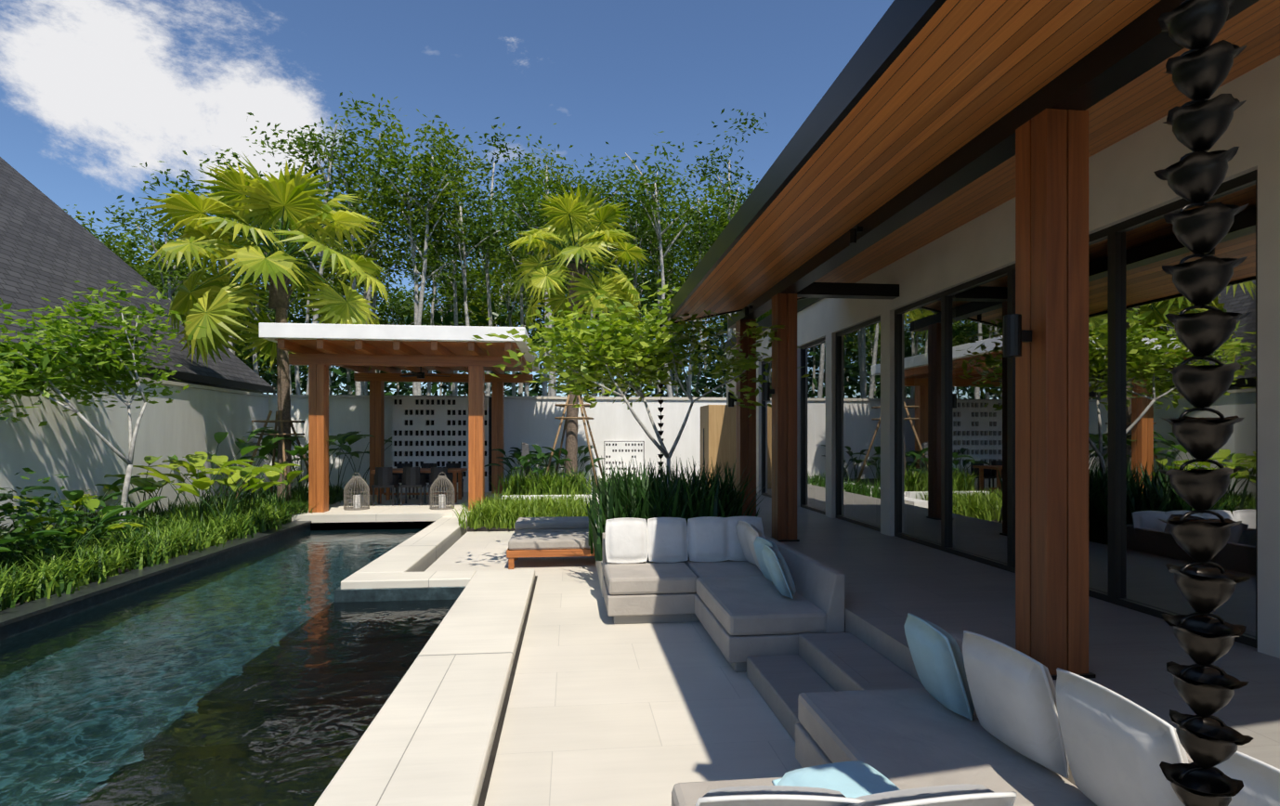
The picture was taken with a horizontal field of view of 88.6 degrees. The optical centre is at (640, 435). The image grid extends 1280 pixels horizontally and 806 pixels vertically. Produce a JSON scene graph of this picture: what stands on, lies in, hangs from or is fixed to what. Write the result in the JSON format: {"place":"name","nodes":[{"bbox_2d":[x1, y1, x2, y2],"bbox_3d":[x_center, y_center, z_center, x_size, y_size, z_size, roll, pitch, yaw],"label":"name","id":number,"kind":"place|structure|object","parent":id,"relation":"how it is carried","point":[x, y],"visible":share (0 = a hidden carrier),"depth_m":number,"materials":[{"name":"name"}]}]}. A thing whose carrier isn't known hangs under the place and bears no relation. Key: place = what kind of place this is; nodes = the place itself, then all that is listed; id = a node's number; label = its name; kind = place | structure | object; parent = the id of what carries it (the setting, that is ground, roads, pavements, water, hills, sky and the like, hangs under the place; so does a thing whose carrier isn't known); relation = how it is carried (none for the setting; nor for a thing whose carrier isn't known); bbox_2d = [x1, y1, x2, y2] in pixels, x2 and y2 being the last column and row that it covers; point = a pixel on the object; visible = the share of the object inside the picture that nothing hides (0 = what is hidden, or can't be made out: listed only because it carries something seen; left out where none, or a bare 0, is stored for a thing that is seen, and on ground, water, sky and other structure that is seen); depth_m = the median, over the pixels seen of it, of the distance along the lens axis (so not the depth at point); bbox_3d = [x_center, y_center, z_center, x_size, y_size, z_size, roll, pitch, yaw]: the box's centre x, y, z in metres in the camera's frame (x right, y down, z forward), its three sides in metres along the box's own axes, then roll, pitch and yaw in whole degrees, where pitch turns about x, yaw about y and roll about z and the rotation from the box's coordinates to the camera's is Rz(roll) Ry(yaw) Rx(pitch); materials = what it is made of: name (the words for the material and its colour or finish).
{"place":"outdoors","nodes":[
{"label":"outdoors","id":0,"kind":"place"},
{"bbox_2d":[291,491,500,529],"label":"pavilion deck","id":1,"kind":"structure","parent":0,"point":[410,511],"depth_m":13.21,"materials":[{"name":"beige stone"}]},
{"bbox_2d":[343,472,369,510],"bbox_3d":[-5.993,1.167,13.890,0.507,0.775,0.507,0,0,-6],"label":"lantern","id":2,"kind":"object","parent":1,"relation":"on","point":[357,501],"visible":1,"depth_m":13.83,"materials":[{"name":"grey metal"}]},
{"bbox_2d":[371,467,399,506],"bbox_3d":[-5.726,1.125,14.787,0.524,0.860,0.502,0,0,-6],"label":"chair","id":3,"kind":"object","parent":1,"relation":"on","point":[385,477],"visible":1,"depth_m":14.58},
{"bbox_2d":[391,463,414,499],"bbox_3d":[-5.886,1.125,16.300,0.524,0.860,0.502,0,0,-6],"label":"chair","id":4,"kind":"object","parent":1,"relation":"on","point":[400,465],"visible":0.46,"depth_m":16.47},
{"bbox_2d":[308,364,503,512],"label":"pavilion columns","id":5,"kind":"structure","parent":1,"relation":"on","point":[318,437],"depth_m":13.61,"materials":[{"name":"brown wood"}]},
{"bbox_2d":[288,353,533,382],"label":"pavilion beams","id":6,"kind":"structure","parent":5,"relation":"on","point":[386,360],"depth_m":13.63,"materials":[{"name":"brown wood"}]},
{"bbox_2d":[259,322,539,371],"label":"pavilion roof","id":7,"kind":"structure","parent":6,"relation":"on","point":[271,332],"depth_m":12.57,"materials":[{"name":"white paint"}]},
{"bbox_2d":[274,339,532,371],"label":"pavilion ceiling","id":8,"kind":"structure","parent":7,"relation":"attached to","point":[461,348],"depth_m":13.64,"materials":[{"name":"brown wood"}]},
{"bbox_2d":[399,366,450,378],"bbox_3d":[-5.163,-1.601,15.499,1.228,0.470,1.140,0,0,-6],"label":"ceiling fan","id":9,"kind":"object","parent":7,"relation":"on","point":[420,375],"visible":0.9,"depth_m":15.60,"materials":[{"name":"black metal"}]},
{"bbox_2d":[277,339,529,374],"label":"roof rafters","id":10,"kind":"object","parent":6,"relation":"on","point":[437,347],"visible":0.58,"depth_m":13.37,"materials":[{"name":"wood"}]},
{"bbox_2d":[399,467,426,505],"bbox_3d":[-5.130,1.125,14.850,0.524,0.860,0.502,0,0,-6],"label":"chair","id":11,"kind":"object","parent":1,"relation":"on","point":[411,477],"visible":1,"depth_m":14.64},
{"bbox_2d":[370,468,467,503],"bbox_3d":[-5.210,1.175,15.607,2.000,0.760,1.000,0,0,-6],"label":"dining table","id":12,"kind":"object","parent":1,"relation":"on","point":[455,471],"visible":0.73,"depth_m":15.53,"materials":[{"name":"brown wood"}]},
{"bbox_2d":[416,463,438,499],"bbox_3d":[-5.290,1.125,16.363,0.524,0.860,0.502,0,0,-6],"label":"chair","id":13,"kind":"object","parent":1,"relation":"on","point":[426,465],"visible":0.21,"depth_m":16.54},
{"bbox_2d":[427,467,453,505],"bbox_3d":[-4.533,1.125,14.913,0.524,0.860,0.502,0,0,-6],"label":"chair","id":14,"kind":"object","parent":1,"relation":"on","point":[436,472],"visible":0.67,"depth_m":14.70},
{"bbox_2d":[393,479,488,493],"bbox_3d":[-5.465,1.375,18.018,2.560,0.360,0.160,0,0,-6],"label":"breeze base","id":15,"kind":"object","parent":1,"relation":"on","point":[465,485],"visible":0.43,"depth_m":17.96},
{"bbox_2d":[391,396,491,491],"bbox_3d":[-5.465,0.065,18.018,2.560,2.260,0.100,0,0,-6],"label":"breeze block screen","id":16,"kind":"object","parent":1,"relation":"on","point":[440,417],"visible":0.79,"depth_m":17.95,"materials":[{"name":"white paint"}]},
{"bbox_2d":[430,472,454,509],"bbox_3d":[-4.213,1.167,13.978,0.507,0.775,0.507,0,0,-6],"label":"lantern","id":17,"kind":"object","parent":1,"relation":"on","point":[441,499],"visible":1,"depth_m":13.91,"materials":[{"name":"grey metal"}]},
{"bbox_2d":[441,463,463,496],"bbox_3d":[-4.693,1.125,16.427,0.524,0.860,0.502,0,0,-6],"label":"chair","id":18,"kind":"object","parent":1,"relation":"on","point":[452,465],"visible":0.33,"depth_m":16.63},
{"bbox_2d":[0,0,894,397],"label":"sky","id":19,"kind":"structure","parent":0,"point":[92,92],"materials":[{"name":"blue"}]},
{"bbox_2d":[514,528,588,533],"bbox_3d":[-1.164,1.409,9.786,1.340,0.130,0.680,0,0,-6],"label":"sunbed cushion","id":20,"kind":"object","parent":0,"point":[551,530],"visible":0.25,"depth_m":9.44,"materials":[{"name":"beige fabric"}]},
{"bbox_2d":[514,516,595,529],"bbox_3d":[-1.164,1.294,9.786,1.340,0.100,0.680,0,0,-6],"label":"sunbed cushion","id":21,"kind":"object","parent":20,"relation":"on","point":[553,523],"visible":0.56,"depth_m":9.47,"materials":[{"name":"beige fabric"}]},
{"bbox_2d":[424,531,802,805],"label":"terrace","id":22,"kind":"structure","parent":0,"point":[603,710],"depth_m":4.13,"materials":[{"name":"beige stone"}]},
{"bbox_2d":[313,516,535,805],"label":"copings","id":23,"kind":"object","parent":22,"relation":"on","point":[427,737],"visible":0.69,"depth_m":4.14,"materials":[{"name":"beige stone"}]},
{"bbox_2d":[467,525,515,532],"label":"planter curb","id":24,"kind":"structure","parent":22,"relation":"on","point":[481,528],"depth_m":11.78,"materials":[{"name":"grey concrete"}]},
{"bbox_2d":[451,489,599,529],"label":"planter grass","id":25,"kind":"structure","parent":24,"relation":"on","point":[492,513],"depth_m":12.18,"materials":[{"name":"green plant"}]},
{"bbox_2d":[477,575,537,805],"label":"drainage channel","id":26,"kind":"object","parent":22,"relation":"in","point":[487,780],"visible":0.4,"depth_m":4.00,"materials":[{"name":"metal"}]},
{"bbox_2d":[506,548,594,569],"bbox_3d":[-1.064,1.595,8.841,1.380,0.240,0.720,0,0,-6],"label":"lounger base","id":27,"kind":"object","parent":22,"relation":"on","point":[512,555],"visible":0.33,"depth_m":8.46,"materials":[{"name":"brown wood"}]},
{"bbox_2d":[508,532,593,549],"bbox_3d":[-1.064,1.409,8.841,1.340,0.130,0.680,0,0,-6],"label":"sunbed cushion","id":28,"kind":"object","parent":27,"relation":"on","point":[550,541],"visible":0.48,"depth_m":8.53,"materials":[{"name":"beige fabric"}]},
{"bbox_2d":[501,479,599,513],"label":"planter edges","id":29,"kind":"object","parent":22,"relation":"on","point":[506,496],"depth_m":14.24,"materials":[{"name":"white paint"}]},
{"bbox_2d":[590,471,639,489],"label":"grass","id":30,"kind":"structure","parent":22,"relation":"on","point":[607,482],"depth_m":17.91,"materials":[{"name":"green plant"}]},
{"bbox_2d":[575,456,777,598],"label":"planter leaves","id":31,"kind":"object","parent":22,"relation":"on","point":[646,497],"depth_m":7.48,"materials":[{"name":"green plant"}]},
{"bbox_2d":[537,332,764,490],"bbox_3d":[0.028,0.004,8.511,2.820,2.834,1.332,0,0,-15],"label":"tree","id":32,"kind":"object","parent":31,"relation":"on","point":[661,448],"visible":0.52,"depth_m":8.17,"materials":[{"name":"grey plant"}]},
{"bbox_2d":[471,266,809,417],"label":"tree leaves","id":33,"kind":"object","parent":32,"relation":"on","point":[613,350],"visible":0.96,"depth_m":8.22,"materials":[{"name":"green plant"}]},
{"bbox_2d":[746,632,924,742],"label":"steps","id":34,"kind":"structure","parent":22,"relation":"on","point":[834,661],"depth_m":4.16,"materials":[{"name":"grey stone"}]},
{"bbox_2d":[602,533,1193,786],"bbox_3d":[0.751,1.365,3.995,1.670,0.700,6.000,0,0,-6],"label":"sofa base","id":35,"kind":"object","parent":22,"relation":"on","point":[819,585],"visible":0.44,"depth_m":5.05,"materials":[{"name":"grey fabric"}]},
{"bbox_2d":[603,560,1097,805],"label":"seat cushions","id":36,"kind":"object","parent":35,"relation":"on","point":[905,738],"visible":0.79,"depth_m":2.96,"materials":[{"name":"grey fabric"}]},
{"bbox_2d":[753,536,974,798],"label":"throw pillows","id":37,"kind":"object","parent":36,"relation":"on","point":[936,654],"visible":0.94,"depth_m":2.94,"materials":[{"name":"blue fabric"}]},
{"bbox_2d":[604,516,1279,805],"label":"back cushions","id":38,"kind":"object","parent":36,"relation":"on","point":[1111,748],"visible":0.88,"depth_m":2.21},
{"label":"planter soil","id":39,"kind":"object","parent":22,"relation":"on","visible":0},
{"bbox_2d":[520,442,530,479],"bbox_3d":[-2.819,0.747,16.197,0.278,1.175,0.219,0,0,-6],"label":"standing stone","id":40,"kind":"object","parent":39,"relation":"on","point":[525,450],"visible":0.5,"depth_m":16.12,"materials":[{"name":"stone"}]},
{"bbox_2d":[484,444,604,495],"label":"leaves","id":41,"kind":"object","parent":39,"relation":"on","point":[538,457],"visible":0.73,"depth_m":15.33,"materials":[{"name":"green plant"}]},
{"bbox_2d":[489,467,603,496],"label":"planter grass","id":42,"kind":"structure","parent":39,"relation":"on","point":[558,487],"depth_m":14.62,"materials":[{"name":"green plant"}]},
{"bbox_2d":[507,182,649,489],"bbox_3d":[-1.441,-2.285,15.647,3.394,7.260,3.570,0,0,-6],"label":"palm tree","id":43,"kind":"object","parent":39,"relation":"on","point":[586,217],"depth_m":15.38,"materials":[{"name":"green plant"}]},
{"bbox_2d":[703,428,704,465],"bbox_3d":[1.558,0.265,16.082,0.020,0.900,0.030,0,0,-6],"label":"cabinet handle","id":44,"kind":"object","parent":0,"point":[703,446],"visible":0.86,"depth_m":16.07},
{"label":"ground","id":45,"kind":"structure","parent":0,"visible":0},
{"bbox_2d":[0,156,271,386],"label":"neighbour roof","id":46,"kind":"structure","parent":45,"relation":"on","point":[51,251],"depth_m":14.63,"materials":[{"name":"grey tile"}]},
{"bbox_2d":[5,347,273,392],"bbox_3d":[-16.460,-1.395,7.804,13.140,0.180,23.040,0,0,-6],"label":"roof eave","id":47,"kind":"object","parent":46,"relation":"attached to","point":[197,379],"visible":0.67,"depth_m":16.54,"materials":[{"name":"grey"}]},
{"bbox_2d":[0,481,365,611],"bbox_3d":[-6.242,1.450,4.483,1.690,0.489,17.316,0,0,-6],"label":"grass","id":48,"kind":"structure","parent":45,"relation":"on","point":[111,565],"depth_m":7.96,"materials":[{"name":"green plant"}]},
{"bbox_2d":[0,342,65,420],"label":"tree leaves","id":49,"kind":"object","parent":48,"relation":"on","point":[4,365],"visible":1,"depth_m":7.09,"materials":[{"name":"green plant"}]},
{"bbox_2d":[0,475,140,526],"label":"shrub","id":50,"kind":"object","parent":48,"relation":"on","point":[77,496],"visible":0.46,"depth_m":9.64,"materials":[{"name":"green plant"}]},
{"bbox_2d":[0,494,146,554],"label":"shrub","id":51,"kind":"object","parent":48,"relation":"on","point":[91,503],"visible":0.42,"depth_m":9.07,"materials":[{"name":"green plant"}]},
{"bbox_2d":[0,486,159,549],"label":"shrub","id":52,"kind":"object","parent":48,"relation":"on","point":[135,489],"visible":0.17,"depth_m":9.37,"materials":[{"name":"green plant"}]},
{"bbox_2d":[0,468,160,569],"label":"shrubs","id":53,"kind":"object","parent":48,"relation":"on","point":[22,510],"visible":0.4,"depth_m":7.97,"materials":[{"name":"green plant"}]},
{"bbox_2d":[0,496,167,561],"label":"shrub","id":54,"kind":"object","parent":48,"relation":"on","point":[65,532],"visible":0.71,"depth_m":8.32,"materials":[{"name":"green plant"}]},
{"bbox_2d":[0,280,204,532],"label":"tree leaves","id":55,"kind":"object","parent":48,"relation":"on","point":[108,362],"depth_m":10.04,"materials":[{"name":"green plant"}]},
{"bbox_2d":[94,451,308,525],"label":"broad-leaved plants","id":56,"kind":"object","parent":48,"relation":"on","point":[198,460],"visible":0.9,"depth_m":11.91,"materials":[{"name":"green plant"}]},
{"bbox_2d":[138,152,390,502],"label":"palm leaves","id":57,"kind":"object","parent":48,"relation":"on","point":[292,202],"depth_m":14.70,"materials":[{"name":"green plant"}]},
{"bbox_2d":[170,427,391,505],"bbox_3d":[-8.584,0.757,15.959,5.322,1.923,6.110,0,0,-6],"label":"shrub","id":58,"kind":"object","parent":48,"relation":"on","point":[267,446],"visible":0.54,"depth_m":15.22,"materials":[{"name":"green plant"}]},
{"bbox_2d":[0,521,466,640],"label":"pool shell","id":59,"kind":"object","parent":45,"relation":"in","point":[14,629],"visible":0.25,"depth_m":7.38},
{"bbox_2d":[0,521,311,626],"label":"pool edge","id":60,"kind":"object","parent":59,"relation":"on","point":[21,612],"visible":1,"depth_m":7.68,"materials":[{"name":"grey stone"}]},
{"bbox_2d":[0,527,457,805],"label":"water","id":61,"kind":"structure","parent":59,"relation":"in","point":[272,674],"depth_m":4.92,"materials":[{"name":"teal liquid"}]},
{"bbox_2d":[0,366,726,533],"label":"boundary walls","id":62,"kind":"structure","parent":45,"relation":"on","point":[84,457],"depth_m":15.30,"materials":[{"name":"white paint"}]},
{"bbox_2d":[7,361,726,400],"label":"wall caps","id":63,"kind":"object","parent":62,"relation":"on","point":[178,384],"depth_m":18.80,"materials":[{"name":"beige paint"}]},
{"bbox_2d":[604,441,644,481],"bbox_3d":[-0.472,0.894,19.633,1.150,1.440,0.080,0,0,-6],"label":"breeze block screen","id":64,"kind":"object","parent":62,"relation":"attached to","point":[624,456],"visible":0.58,"depth_m":19.59,"materials":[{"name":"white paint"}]},
{"bbox_2d":[134,124,739,397],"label":"trees","id":65,"kind":"object","parent":45,"relation":"on","point":[361,388],"visible":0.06,"depth_m":25.68,"materials":[{"name":"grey plant"}]},
{"bbox_2d":[62,91,771,380],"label":"forest leaves","id":66,"kind":"object","parent":65,"relation":"attached to","point":[519,197],"visible":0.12,"depth_m":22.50,"materials":[{"name":"green plant"}]},
{"bbox_2d":[216,268,770,397],"bbox_3d":[-16.958,-2.796,48.360,83.158,14.493,38.371,0,0,-6],"label":"understorey","id":67,"kind":"object","parent":45,"relation":"on","point":[406,389],"visible":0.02,"depth_m":39.31,"materials":[{"name":"green plant"}]},
{"bbox_2d":[700,486,1279,769],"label":"veranda","id":68,"kind":"object","parent":45,"relation":"on","point":[891,582],"visible":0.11,"depth_m":4.53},
{"bbox_2d":[700,404,735,489],"bbox_3d":[1.932,0.265,16.112,0.730,2.000,1.050,0,0,-6],"label":"wooden panel","id":69,"kind":"object","parent":68,"relation":"on","point":[718,424],"visible":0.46,"depth_m":15.59,"materials":[{"name":"brown wood"}]},
{"bbox_2d":[770,536,799,542],"bbox_3d":[1.753,1.254,7.973,0.280,0.020,0.280,0,0,-6],"label":"column base","id":70,"kind":"object","parent":68,"relation":"on","point":[782,541],"visible":0.43,"depth_m":7.84,"materials":[{"name":"black metal"}]},
{"bbox_2d":[771,293,796,540],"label":"column","id":71,"kind":"structure","parent":70,"relation":"on","point":[784,433],"depth_m":7.86,"materials":[{"name":"brown wood"}]},
{"bbox_2d":[762,382,774,401],"bbox_3d":[1.557,-0.535,7.952,0.145,0.220,0.090,0,0,-6],"label":"sconce","id":72,"kind":"object","parent":71,"relation":"attached to","point":[767,391],"visible":0.98,"depth_m":7.91,"materials":[{"name":"black metal"}]},
{"bbox_2d":[796,282,899,300],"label":"cross beam","id":73,"kind":"structure","parent":71,"relation":"on","point":[849,291],"depth_m":7.98,"materials":[{"name":"black metal"}]},
{"bbox_2d":[726,54,1279,658],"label":"villa wall","id":74,"kind":"structure","parent":68,"relation":"on","point":[1126,183],"depth_m":4.72,"materials":[{"name":"beige paint"}]},
{"bbox_2d":[723,298,822,352],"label":"ceiling","id":75,"kind":"structure","parent":74,"relation":"on","point":[802,305],"depth_m":13.01,"materials":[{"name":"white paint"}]},
{"bbox_2d":[662,0,946,326],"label":"fascia","id":76,"kind":"structure","parent":74,"relation":"attached to","point":[898,27],"depth_m":3.40,"materials":[{"name":"black metal"}]},
{"bbox_2d":[657,324,664,471],"bbox_3d":[0.299,-0.005,9.307,0.101,3.300,0.105,0,0,-6],"label":"rain chain","id":77,"kind":"object","parent":76,"relation":"hanging from","point":[660,417],"visible":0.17,"depth_m":9.28,"materials":[{"name":"black metal"}]},
{"bbox_2d":[1153,0,1253,805],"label":"rain chain","id":78,"kind":"object","parent":76,"relation":"hanging from","point":[1199,70],"visible":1,"depth_m":1.30,"materials":[{"name":"black metal"}]},
{"bbox_2d":[761,169,1257,648],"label":"window frames","id":79,"kind":"structure","parent":74,"relation":"attached to","point":[1113,236],"depth_m":6.05,"materials":[{"name":"black metal"}]},
{"bbox_2d":[763,182,1255,638],"bbox_3d":[3.173,-0.155,8.953,0.001,2.740,10.130,0,0,-6],"label":"window glass","id":80,"kind":"object","parent":79,"relation":"in","point":[1152,344],"visible":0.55,"depth_m":5.15,"materials":[{"name":"clear glass"}]},
{"bbox_2d":[1050,671,1095,679],"bbox_3d":[2.222,1.254,3.547,0.280,0.020,0.280,0,0,-6],"label":"column base","id":81,"kind":"object","parent":68,"relation":"on","point":[1090,675],"visible":0.14,"depth_m":3.42,"materials":[{"name":"black metal"}]},
{"bbox_2d":[1015,108,1088,675],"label":"column","id":82,"kind":"structure","parent":81,"relation":"on","point":[1051,397],"depth_m":3.43,"materials":[{"name":"brown wood"}]},
{"bbox_2d":[1003,313,1031,357],"bbox_3d":[2.025,-0.535,3.526,0.145,0.220,0.090,0,0,-6],"label":"sconce","id":83,"kind":"object","parent":82,"relation":"attached to","point":[1015,335],"visible":1,"depth_m":3.49,"materials":[{"name":"black metal"}]},
{"bbox_3d":[1.569,1.255,9.713,0.280,0.020,0.280,0,0,-6],"label":"column base","id":84,"kind":"object","parent":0,"visible":0},
{"bbox_2d":[735,319,756,516],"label":"column","id":85,"kind":"structure","parent":84,"relation":"on","point":[745,439],"depth_m":9.60,"materials":[{"name":"brown wood"}]},
{"bbox_2d":[728,391,738,406],"bbox_3d":[1.372,-0.535,9.692,0.145,0.220,0.090,0,0,-6],"label":"sconce","id":86,"kind":"object","parent":85,"relation":"attached to","point":[731,401],"visible":0.81,"depth_m":9.65,"materials":[{"name":"black metal"}]},
{"bbox_2d":[728,0,1259,328],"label":"beam","id":87,"kind":"structure","parent":85,"relation":"on","point":[1140,45],"depth_m":3.84,"materials":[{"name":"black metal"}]},
{"bbox_2d":[744,226,862,316],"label":"spots","id":88,"kind":"object","parent":87,"relation":"attached to","point":[853,232],"visible":1,"depth_m":5.60,"materials":[{"name":"black metal"}]},
{"bbox_2d":[672,0,1279,322],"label":"soffit","id":89,"kind":"structure","parent":87,"relation":"on","point":[956,76],"depth_m":3.79,"materials":[{"name":"brown wood"}]}
]}

